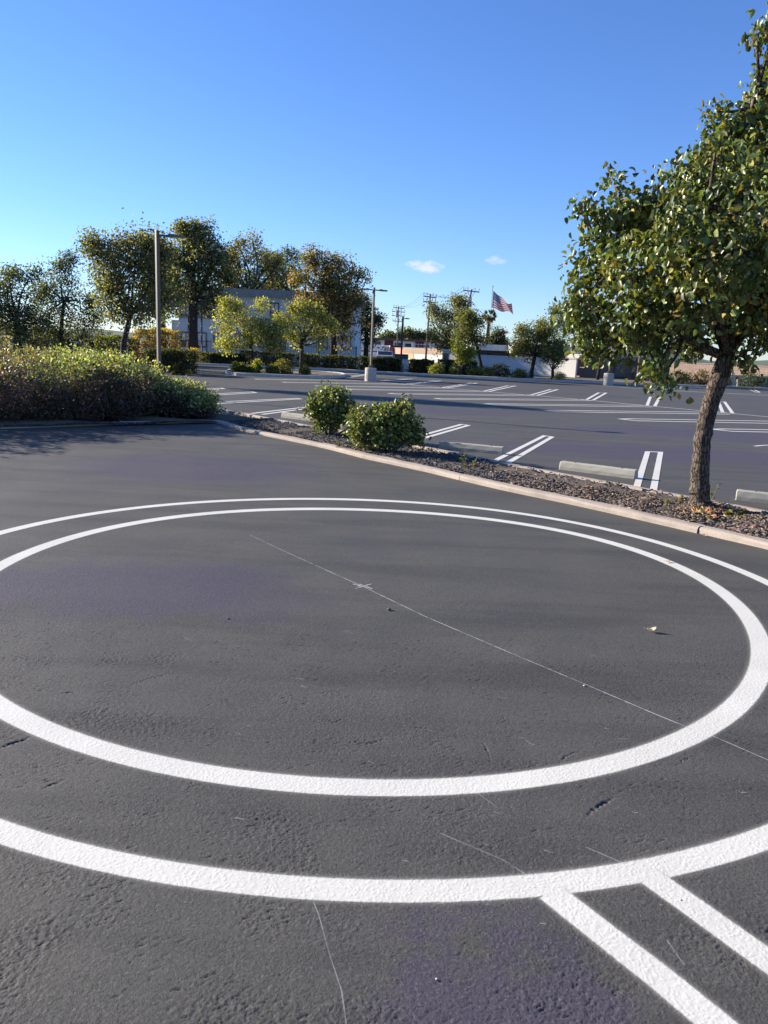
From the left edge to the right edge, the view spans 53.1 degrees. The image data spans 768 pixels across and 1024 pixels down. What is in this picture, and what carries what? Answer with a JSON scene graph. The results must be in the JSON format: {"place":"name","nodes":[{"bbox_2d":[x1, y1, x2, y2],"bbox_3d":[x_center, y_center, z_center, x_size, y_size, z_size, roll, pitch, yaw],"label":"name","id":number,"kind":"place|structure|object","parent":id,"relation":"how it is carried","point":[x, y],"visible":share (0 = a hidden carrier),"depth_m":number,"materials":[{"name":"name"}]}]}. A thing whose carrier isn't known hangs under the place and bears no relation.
{"place":"outdoors","nodes":[
{"label":"outdoors","id":0,"kind":"place"},
{"bbox_2d":[0,335,458,366],"bbox_3d":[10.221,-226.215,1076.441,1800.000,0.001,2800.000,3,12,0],"label":"ground","id":1,"kind":"structure","parent":0,"point":[451,357],"depth_m":202.41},
{"bbox_2d":[0,258,63,355],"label":"tree","id":2,"kind":"object","parent":1,"relation":"on","point":[17,327],"visible":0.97,"depth_m":53.07,"materials":[{"name":"green plant"}]},
{"bbox_2d":[18,246,110,351],"bbox_3d":[-22.659,-14.811,54.722,7.090,7.778,3.470,3,12,0],"label":"tree","id":3,"kind":"object","parent":1,"relation":"on","point":[65,266],"visible":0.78,"depth_m":54.52,"materials":[{"name":"green plant"}]},
{"bbox_2d":[93,334,137,367],"bbox_3d":[-14.575,-8.793,42.222,2.419,1.926,2.426,3,12,0],"label":"hedge","id":4,"kind":"object","parent":1,"relation":"on","point":[113,338],"visible":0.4,"depth_m":41.30,"materials":[{"name":"green plant"}]},
{"bbox_2d":[69,207,195,358],"bbox_3d":[-9.797,-8.334,29.965,4.665,6.519,2.628,3,12,0],"label":"tree","id":5,"kind":"object","parent":1,"relation":"on","point":[113,283],"visible":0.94,"depth_m":29.56,"materials":[{"name":"green plant"}]},
{"bbox_2d":[131,327,183,364],"bbox_3d":[-12.748,-9.274,43.649,2.519,2.443,3.610,3,12,0],"label":"hedge","id":6,"kind":"object","parent":1,"relation":"on","point":[150,343],"visible":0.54,"depth_m":42.30,"materials":[{"name":"green plant"}]},
{"bbox_2d":[143,347,199,374],"bbox_3d":[-10.848,-7.670,38.999,2.497,1.404,2.796,3,12,0],"label":"hedge","id":7,"kind":"object","parent":1,"relation":"on","point":[188,360],"visible":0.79,"depth_m":37.98,"materials":[{"name":"green plant"}]},
{"bbox_2d":[210,225,290,289],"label":"tree","id":8,"kind":"object","parent":1,"relation":"on","point":[250,278],"visible":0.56,"depth_m":69.60,"materials":[{"name":"green plant"}]},
{"bbox_2d":[217,244,289,289],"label":"tree","id":9,"kind":"object","parent":1,"relation":"on","point":[263,247],"visible":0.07,"depth_m":74.42,"materials":[{"name":"green plant"}]},
{"bbox_2d":[172,287,364,366],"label":"office building","id":10,"kind":"structure","parent":1,"relation":"on","point":[249,295],"depth_m":65.23,"materials":[{"name":"grey paint"}]},
{"bbox_2d":[198,332,206,347],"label":"window","id":11,"kind":"structure","parent":10,"relation":"in","point":[199,333],"depth_m":65.47,"materials":[{"name":"grey glass"}]},
{"bbox_2d":[270,302,278,317],"bbox_3d":[-9.250,-17.046,64.936,0.773,1.249,0.142,3,12,0],"label":"window","id":12,"kind":"structure","parent":10,"relation":"in","point":[273,304],"depth_m":64.88,"materials":[{"name":"grey glass"}]},
{"bbox_2d":[267,244,307,290],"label":"tree","id":13,"kind":"object","parent":1,"relation":"on","point":[291,259],"visible":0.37,"depth_m":72.51,"materials":[{"name":"green plant"}]},
{"bbox_2d":[361,290,388,361],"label":"tree","id":14,"kind":"object","parent":1,"relation":"on","point":[366,330],"visible":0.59,"depth_m":77.50,"materials":[{"name":"green plant"}]},
{"bbox_2d":[377,351,392,357],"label":"parked car","id":15,"kind":"object","parent":1,"relation":"on","point":[385,353],"visible":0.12,"depth_m":82.59,"materials":[{"name":"grey paint"}]},
{"bbox_2d":[378,329,398,338],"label":"tree","id":16,"kind":"object","parent":1,"relation":"on","point":[387,334],"visible":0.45,"depth_m":169.82,"materials":[{"name":"green plant"}]},
{"bbox_2d":[384,345,400,356],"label":"parked van","id":17,"kind":"object","parent":1,"relation":"on","point":[389,347],"visible":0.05,"depth_m":93.56,"materials":[{"name":"white paint"}]},
{"bbox_2d":[392,305,404,345],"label":"utility pole","id":18,"kind":"object","parent":1,"relation":"on","point":[397,314],"visible":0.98,"depth_m":114.13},
{"bbox_2d":[393,326,416,338],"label":"tree","id":19,"kind":"object","parent":1,"relation":"on","point":[407,333],"visible":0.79,"depth_m":169.62,"materials":[{"name":"green plant"}]},
{"bbox_2d":[370,338,445,348],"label":"building","id":20,"kind":"structure","parent":1,"relation":"on","point":[391,341],"depth_m":136.66,"materials":[{"name":"white paint"}]},
{"bbox_2d":[410,328,425,339],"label":"tree","id":21,"kind":"object","parent":1,"relation":"on","point":[418,334],"visible":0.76,"depth_m":169.63,"materials":[{"name":"green plant"}]},
{"bbox_2d":[403,347,442,362],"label":"boundary wall","id":22,"kind":"structure","parent":1,"relation":"on","point":[416,353],"depth_m":87.78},
{"bbox_2d":[423,293,436,358],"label":"utility pole","id":23,"kind":"object","parent":1,"relation":"on","point":[429,296],"visible":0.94,"depth_m":83.29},
{"bbox_2d":[422,290,475,358],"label":"tree","id":24,"kind":"object","parent":1,"relation":"on","point":[441,317],"visible":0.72,"depth_m":75.30,"materials":[{"name":"green plant"}]},
{"bbox_2d":[481,309,497,343],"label":"palm tree","id":25,"kind":"object","parent":1,"relation":"on","point":[491,319],"visible":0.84,"depth_m":88.94,"materials":[{"name":"green plant"}]},
{"bbox_2d":[470,344,511,355],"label":"shed","id":26,"kind":"structure","parent":1,"relation":"on","point":[496,350],"depth_m":72.91,"materials":[{"name":"white"}]},
{"bbox_2d":[461,355,531,374],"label":"boundary wall","id":27,"kind":"structure","parent":1,"relation":"on","point":[512,363],"depth_m":67.49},
{"bbox_2d":[484,322,512,344],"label":"tree","id":28,"kind":"object","parent":1,"relation":"on","point":[498,337],"visible":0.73,"depth_m":89.29,"materials":[{"name":"green plant"}]},
{"bbox_2d":[532,357,577,376],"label":"boundary wall","id":29,"kind":"structure","parent":1,"relation":"on","point":[568,368],"depth_m":63.72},
{"bbox_2d":[544,294,600,349],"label":"tree","id":30,"kind":"object","parent":1,"relation":"on","point":[559,322],"visible":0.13,"depth_m":65.65,"materials":[{"name":"green plant"}]},
{"bbox_2d":[564,354,647,379],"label":"shed","id":31,"kind":"structure","parent":1,"relation":"on","point":[589,372],"depth_m":64.74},
{"bbox_2d":[614,362,626,376],"bbox_3d":[19.936,-11.975,64.699,0.991,1.222,0.120,3,12,0],"label":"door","id":32,"kind":"structure","parent":31,"relation":"in","point":[617,373],"depth_m":64.68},
{"bbox_2d":[637,356,670,381],"bbox_3d":[21.631,-11.425,61.758,2.563,2.074,0.180,3,12,0],"label":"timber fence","id":33,"kind":"object","parent":1,"relation":"on","point":[640,361],"visible":0.12,"depth_m":61.69,"materials":[{"name":"brown wood"}]},
{"bbox_2d":[669,362,767,381],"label":"boundary wall","id":34,"kind":"structure","parent":1,"relation":"on","point":[687,367],"depth_m":69.87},
{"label":"flagpole","id":35,"kind":"object","parent":1,"relation":"on","visible":0},
{"bbox_2d":[492,291,512,313],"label":"flag","id":36,"kind":"object","parent":35,"relation":"attached to","point":[499,303],"visible":1,"depth_m":120.54,"materials":[{"name":"fabric"}]},
{"bbox_2d":[229,369,340,374],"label":"planter soil","id":37,"kind":"structure","parent":0,"point":[295,372],"depth_m":44.82,"materials":[{"name":"brown soil"}]},
{"bbox_2d":[229,361,247,371],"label":"bush","id":38,"kind":"object","parent":37,"relation":"on","point":[239,366],"visible":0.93,"depth_m":42.24,"materials":[{"name":"green plant"}]},
{"bbox_2d":[209,294,274,362],"bbox_3d":[-8.202,-10.254,44.149,3.782,4.516,2.212,3,12,0],"label":"tree","id":39,"kind":"object","parent":37,"relation":"on","point":[226,343],"visible":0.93,"depth_m":43.98,"materials":[{"name":"green plant"}]},
{"bbox_2d":[250,358,264,372],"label":"bush","id":40,"kind":"object","parent":37,"relation":"on","point":[256,364],"visible":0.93,"depth_m":42.24,"materials":[{"name":"green plant"}]},
{"bbox_2d":[249,314,294,371],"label":"tree","id":41,"kind":"object","parent":37,"relation":"on","point":[271,333],"visible":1,"depth_m":43.32,"materials":[{"name":"green plant"}]},
{"bbox_2d":[264,362,279,373],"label":"bush","id":42,"kind":"object","parent":37,"relation":"on","point":[270,368],"visible":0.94,"depth_m":42.20,"materials":[{"name":"green plant"}]},
{"bbox_2d":[273,358,297,373],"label":"bush","id":43,"kind":"object","parent":37,"relation":"on","point":[281,363],"visible":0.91,"depth_m":42.18,"materials":[{"name":"green plant"}]},
{"bbox_2d":[298,362,311,374],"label":"bush","id":44,"kind":"object","parent":37,"relation":"on","point":[304,369],"visible":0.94,"depth_m":42.24,"materials":[{"name":"green plant"}]},
{"bbox_2d":[269,295,341,371],"bbox_3d":[-4.646,-10.420,45.466,4.332,4.600,2.164,3,12,0],"label":"tree","id":45,"kind":"object","parent":37,"relation":"on","point":[300,309],"visible":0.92,"depth_m":45.19,"materials":[{"name":"green plant"}]},
{"bbox_2d":[0,356,767,1023],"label":"parking lot","id":46,"kind":"structure","parent":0,"point":[136,638],"depth_m":3.77,"materials":[{"name":"asphalt"}]},
{"bbox_2d":[155,230,184,375],"bbox_3d":[-6.367,-5.745,22.560,1.104,4.748,0.600,3,12,0],"label":"lamp post","id":47,"kind":"object","parent":46,"relation":"on","point":[157,277],"visible":0.53,"depth_m":22.35,"materials":[{"name":"metal"}]},
{"bbox_2d":[217,398,299,403],"bbox_3d":[-3.904,-3.342,23.093,0.547,0.001,4.600,9,14,29],"label":"stall line","id":48,"kind":"object","parent":46,"relation":"on","point":[258,401],"visible":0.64,"depth_m":23.13,"materials":[{"name":"white paint"}]},
{"bbox_2d":[252,407,304,414],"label":"stall line","id":49,"kind":"object","parent":46,"relation":"on","point":[279,410],"visible":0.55,"depth_m":19.89,"materials":[{"name":"white paint"}]},
{"bbox_2d":[225,368,345,377],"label":"kerb","id":50,"kind":"structure","parent":46,"relation":"on","point":[228,372],"depth_m":40.52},
{"bbox_2d":[281,412,311,420],"bbox_3d":[-1.922,-2.222,17.935,1.170,0.134,0.160,11,15,35],"label":"wheel stop","id":51,"kind":"object","parent":46,"relation":"on","point":[297,416],"visible":0.56,"depth_m":17.99,"materials":[{"name":"concrete"}]},
{"bbox_2d":[363,287,387,381],"bbox_3d":[-0.555,-9.202,40.012,1.286,4.779,0.600,3,12,0],"label":"lamp post","id":52,"kind":"object","parent":46,"relation":"on","point":[370,372],"visible":0.98,"depth_m":40.10,"materials":[{"name":"metal"}]},
{"bbox_2d":[0,498,767,902],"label":"painted circle","id":53,"kind":"object","parent":46,"relation":"on","point":[124,864],"visible":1,"depth_m":2.54,"materials":[{"name":"white paint"}]},
{"bbox_2d":[0,508,767,795],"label":"painted circle","id":54,"kind":"object","parent":46,"relation":"on","point":[740,701],"visible":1,"depth_m":3.30,"materials":[{"name":"white paint"}]},
{"bbox_2d":[0,420,767,549],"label":"kerb","id":55,"kind":"structure","parent":46,"relation":"on","point":[754,541],"depth_m":9.54,"materials":[{"name":"concrete"}]},
{"bbox_2d":[0,412,767,537],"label":"planter soil","id":56,"kind":"structure","parent":46,"relation":"on","point":[227,418],"depth_m":12.62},
{"bbox_2d":[0,335,91,422],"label":"shrub","id":57,"kind":"object","parent":56,"relation":"on","point":[16,402],"visible":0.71,"depth_m":14.83,"materials":[{"name":"green plant"}]},
{"bbox_2d":[10,342,174,420],"bbox_3d":[-6.424,-2.970,17.361,3.816,1.644,5.463,-5,14,-31],"label":"shrub","id":58,"kind":"object","parent":56,"relation":"on","point":[102,384],"visible":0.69,"depth_m":15.55,"materials":[{"name":"green plant"}]},
{"bbox_2d":[117,363,225,417],"bbox_3d":[-5.017,-2.804,17.659,2.857,1.287,3.653,3,12,0],"label":"shrub","id":59,"kind":"object","parent":56,"relation":"on","point":[185,399],"visible":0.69,"depth_m":16.75,"materials":[{"name":"green plant"}]},
{"bbox_2d":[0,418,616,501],"bbox_3d":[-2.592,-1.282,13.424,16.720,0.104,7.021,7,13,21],"label":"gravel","id":60,"kind":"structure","parent":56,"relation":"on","point":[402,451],"depth_m":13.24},
{"bbox_2d":[296,380,360,435],"bbox_3d":[-1.013,-1.958,14.654,1.028,1.122,1.183,11,15,34],"label":"planter shrub","id":61,"kind":"object","parent":56,"relation":"on","point":[328,409],"visible":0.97,"depth_m":14.45,"materials":[{"name":"green plant"}]},
{"bbox_2d":[342,393,431,452],"bbox_3d":[0.048,-1.400,12.677,1.503,1.115,1.074,3,12,0],"label":"planter shrub","id":62,"kind":"object","parent":56,"relation":"on","point":[394,423],"visible":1,"depth_m":12.53,"materials":[{"name":"green plant"}]},
{"bbox_2d":[445,454,767,538],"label":"bark mulch","id":63,"kind":"object","parent":56,"relation":"on","point":[635,500],"visible":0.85,"depth_m":9.06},
{"bbox_2d":[549,2,767,508],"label":"pear tree","id":64,"kind":"object","parent":56,"relation":"on","point":[686,243],"visible":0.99,"depth_m":8.01,"materials":[{"name":"green plant"}]},
{"bbox_2d":[2,354,767,389],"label":"kerb","id":65,"kind":"structure","parent":46,"relation":"on","point":[546,380],"depth_m":53.98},
{"bbox_2d":[23,351,762,388],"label":"planting strip","id":66,"kind":"object","parent":46,"relation":"on","point":[574,378],"visible":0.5,"depth_m":58.34,"materials":[{"name":"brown plant"}]},
{"bbox_2d":[0,320,118,356],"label":"bush","id":67,"kind":"object","parent":66,"relation":"on","point":[91,345],"visible":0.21,"depth_m":59.44,"materials":[{"name":"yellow plant"}]},
{"bbox_2d":[141,214,243,352],"bbox_3d":[-14.457,-16.784,57.740,7.897,11.084,4.834,3,12,0],"label":"tree","id":68,"kind":"object","parent":66,"relation":"on","point":[193,242],"visible":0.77,"depth_m":57.14,"materials":[{"name":"green plant"}]},
{"bbox_2d":[200,299,202,360],"bbox_3d":[-13.646,-13.502,57.551,0.460,4.753,0.460,3,12,0],"label":"lamp post","id":69,"kind":"object","parent":66,"relation":"on","point":[201,331],"visible":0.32,"depth_m":57.56,"materials":[{"name":"metal"}]},
{"bbox_2d":[200,351,245,363],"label":"hedge","id":70,"kind":"object","parent":66,"relation":"on","point":[216,357],"visible":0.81,"depth_m":56.24,"materials":[{"name":"green plant"}]},
{"bbox_2d":[169,339,356,363],"bbox_3d":[-9.825,-12.829,62.308,15.204,1.841,0.111,3,12,0],"label":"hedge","id":71,"kind":"object","parent":66,"relation":"on","point":[206,344],"visible":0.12,"depth_m":62.16,"materials":[{"name":"green plant"}]},
{"bbox_2d":[239,350,310,366],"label":"hedge","id":72,"kind":"object","parent":66,"relation":"on","point":[256,354],"visible":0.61,"depth_m":56.64,"materials":[{"name":"green plant"}]},
{"bbox_2d":[283,241,376,361],"bbox_3d":[-4.186,-15.807,59.216,7.144,9.502,4.826,3,12,0],"label":"tree","id":73,"kind":"object","parent":66,"relation":"on","point":[339,303],"visible":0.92,"depth_m":58.28,"materials":[{"name":"green plant"}]},
{"bbox_2d":[303,353,368,369],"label":"hedge","id":74,"kind":"object","parent":66,"relation":"on","point":[330,360],"visible":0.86,"depth_m":57.04,"materials":[{"name":"green plant"}]},
{"bbox_2d":[367,356,404,371],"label":"hedge","id":75,"kind":"object","parent":66,"relation":"on","point":[393,364],"visible":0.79,"depth_m":56.40,"materials":[{"name":"green plant"}]},
{"bbox_2d":[399,317,409,370],"bbox_3d":[1.457,-12.474,57.481,0.760,4.106,0.500,3,12,0],"label":"lamp post","id":76,"kind":"object","parent":66,"relation":"on","point":[402,365],"visible":0.7,"depth_m":57.38,"materials":[{"name":"metal"}]},
{"bbox_2d":[405,358,434,372],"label":"hedge","id":77,"kind":"object","parent":66,"relation":"on","point":[422,365],"visible":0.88,"depth_m":55.60,"materials":[{"name":"green plant"}]},
{"bbox_2d":[428,362,445,373],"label":"bush","id":78,"kind":"object","parent":66,"relation":"on","point":[435,367],"visible":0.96,"depth_m":54.39,"materials":[{"name":"green plant"}]},
{"bbox_2d":[436,358,478,374],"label":"hedge","id":79,"kind":"object","parent":66,"relation":"on","point":[449,364],"visible":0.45,"depth_m":56.24,"materials":[{"name":"green plant"}]},
{"bbox_2d":[448,340,478,374],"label":"tree","id":80,"kind":"object","parent":66,"relation":"on","point":[469,353],"visible":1,"depth_m":53.83,"materials":[{"name":"green plant"}]},
{"bbox_2d":[448,304,492,369],"bbox_3d":[6.576,-13.089,58.706,3.399,5.388,2.925,3,12,0],"label":"tree","id":81,"kind":"object","parent":66,"relation":"on","point":[474,322],"visible":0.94,"depth_m":58.12,"materials":[{"name":"green plant"}]},
{"bbox_2d":[465,365,494,376],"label":"bush","id":82,"kind":"object","parent":66,"relation":"on","point":[482,372],"visible":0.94,"depth_m":54.39,"materials":[{"name":"green plant"}]},
{"bbox_2d":[488,362,511,376],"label":"bush","id":83,"kind":"object","parent":66,"relation":"on","point":[501,370],"visible":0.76,"depth_m":56.75,"materials":[{"name":"green plant"}]},
{"bbox_2d":[510,368,529,377],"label":"bush","id":84,"kind":"object","parent":66,"relation":"on","point":[520,373],"visible":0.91,"depth_m":53.68,"materials":[{"name":"green plant"}]},
{"bbox_2d":[505,315,571,377],"bbox_3d":[11.293,-11.946,55.969,5.014,4.659,2.422,3,12,0],"label":"tree","id":85,"kind":"object","parent":66,"relation":"on","point":[549,331],"visible":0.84,"depth_m":55.64,"materials":[{"name":"green plant"}]},
{"bbox_2d":[539,340,567,378],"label":"tree","id":86,"kind":"object","parent":66,"relation":"on","point":[554,354],"visible":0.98,"depth_m":55.10,"materials":[{"name":"green plant"}]},
{"bbox_2d":[552,372,567,379],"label":"bush","id":87,"kind":"object","parent":66,"relation":"on","point":[560,376],"visible":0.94,"depth_m":54.46,"materials":[{"name":"green plant"}]},
{"bbox_2d":[596,319,628,379],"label":"tree","id":88,"kind":"object","parent":66,"relation":"on","point":[598,373],"visible":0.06,"depth_m":58.76,"materials":[{"name":"green plant"}]},
{"bbox_2d":[670,368,695,384],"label":"bush","id":89,"kind":"object","parent":66,"relation":"on","point":[690,380],"visible":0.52,"depth_m":57.81,"materials":[{"name":"green plant"}]},
{"bbox_2d":[691,368,709,384],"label":"bush","id":90,"kind":"object","parent":66,"relation":"on","point":[700,380],"visible":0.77,"depth_m":57.76,"materials":[{"name":"green plant"}]},
{"bbox_2d":[728,375,767,386],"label":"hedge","id":91,"kind":"object","parent":66,"relation":"on","point":[734,380],"depth_m":60.16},
{"bbox_2d":[736,370,767,387],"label":"bush","id":92,"kind":"object","parent":66,"relation":"on","point":[755,380],"visible":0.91,"depth_m":57.98,"materials":[{"name":"green plant"}]},
{"bbox_2d":[425,424,469,438],"bbox_3d":[1.125,-1.686,16.360,0.304,0.001,4.829,7,13,20],"label":"stall line","id":93,"kind":"object","parent":46,"relation":"on","point":[445,429],"visible":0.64,"depth_m":16.94,"materials":[{"name":"white paint"}]},
{"bbox_2d":[388,393,511,395],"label":"stall line","id":94,"kind":"object","parent":46,"relation":"on","point":[434,394],"visible":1,"depth_m":31.02,"materials":[{"name":"white paint"}]},
{"bbox_2d":[439,441,504,454],"bbox_3d":[1.543,-1.141,13.581,1.170,0.134,0.160,8,13,22],"label":"wheel stop","id":95,"kind":"object","parent":46,"relation":"on","point":[480,448],"visible":1,"depth_m":13.51,"materials":[{"name":"concrete"}]},
{"bbox_2d":[257,538,688,727],"bbox_3d":[0.098,0.620,5.283,0.168,0.001,4.323,-6,15,-36],"label":"chalk line","id":96,"kind":"object","parent":46,"relation":"on","point":[469,635],"visible":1,"depth_m":4.88,"materials":[{"name":"grey"}]},
{"bbox_2d":[219,408,767,511],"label":"kerb","id":97,"kind":"structure","parent":46,"relation":"on","point":[495,461],"depth_m":11.51,"materials":[{"name":"concrete"}]},
{"bbox_2d":[434,398,588,400],"bbox_3d":[5.304,-4.377,29.929,7.854,0.001,0.816,-5,14,-31],"label":"stall line","id":98,"kind":"object","parent":46,"relation":"on","point":[479,398],"visible":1,"depth_m":28.78,"materials":[{"name":"white paint"}]},
{"bbox_2d":[494,435,553,462],"bbox_3d":[2.690,-1.216,14.481,0.334,0.001,5.095,7,13,20],"label":"stall line","id":99,"kind":"object","parent":46,"relation":"on","point":[524,452],"visible":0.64,"depth_m":14.18,"materials":[{"name":"white paint"}]},
{"bbox_2d":[488,403,643,406],"bbox_3d":[6.965,-3.867,27.883,7.676,0.001,0.861,-3,13,-26],"label":"stall line","id":100,"kind":"object","parent":46,"relation":"on","point":[569,404],"visible":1,"depth_m":28.04,"materials":[{"name":"white paint"}]},
{"bbox_2d":[559,461,637,478],"bbox_3d":[3.226,-0.645,11.598,1.170,0.134,0.160,11,14,33],"label":"wheel stop","id":101,"kind":"object","parent":46,"relation":"on","point":[601,470],"visible":1,"depth_m":11.52,"materials":[{"name":"concrete"}]},
{"bbox_2d":[603,296,622,384],"bbox_3d":[14.970,-11.191,50.405,1.350,5.728,0.660,3,12,0],"label":"lamp post","id":102,"kind":"object","parent":46,"relation":"on","point":[608,378],"visible":0.5,"depth_m":50.64,"materials":[{"name":"concrete"}]},
{"bbox_2d":[545,410,693,413],"bbox_3d":[8.827,-3.349,25.839,7.897,0.001,0.901,-3,13,-23],"label":"stall line","id":103,"kind":"object","parent":46,"relation":"on","point":[619,412],"visible":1,"depth_m":25.23,"materials":[{"name":"white paint"}]},
{"bbox_2d":[540,887,737,1023],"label":"painted line","id":104,"kind":"object","parent":46,"relation":"on","point":[693,1005],"visible":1,"depth_m":2.23,"materials":[{"name":"white paint"}]},
{"bbox_2d":[634,451,662,489],"bbox_3d":[4.313,-0.716,12.470,0.326,0.001,5.090,7,13,20],"label":"stall line","id":105,"kind":"object","parent":46,"relation":"on","point":[655,478],"visible":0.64,"depth_m":12.12,"materials":[{"name":"white paint"}]},
{"bbox_2d":[623,419,767,423],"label":"stall line","id":106,"kind":"object","parent":46,"relation":"on","point":[687,421],"visible":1,"depth_m":23.04,"materials":[{"name":"white paint"}]},
{"bbox_2d":[636,869,767,974],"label":"painted line","id":107,"kind":"object","parent":46,"relation":"on","point":[732,935],"visible":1,"depth_m":2.41,"materials":[{"name":"white paint"}]},
{"bbox_2d":[735,489,767,503],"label":"wheel stop","id":108,"kind":"object","parent":46,"relation":"on","point":[752,496],"visible":1,"depth_m":9.80,"materials":[{"name":"concrete"}]},
{"bbox_2d":[0,0,767,360],"label":"sky","id":109,"kind":"structure","parent":0,"point":[446,145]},
{"bbox_2d":[4,329,767,365],"bbox_3d":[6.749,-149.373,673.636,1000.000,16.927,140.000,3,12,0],"label":"hills","id":110,"kind":"structure","parent":0,"point":[762,363],"depth_m":630.98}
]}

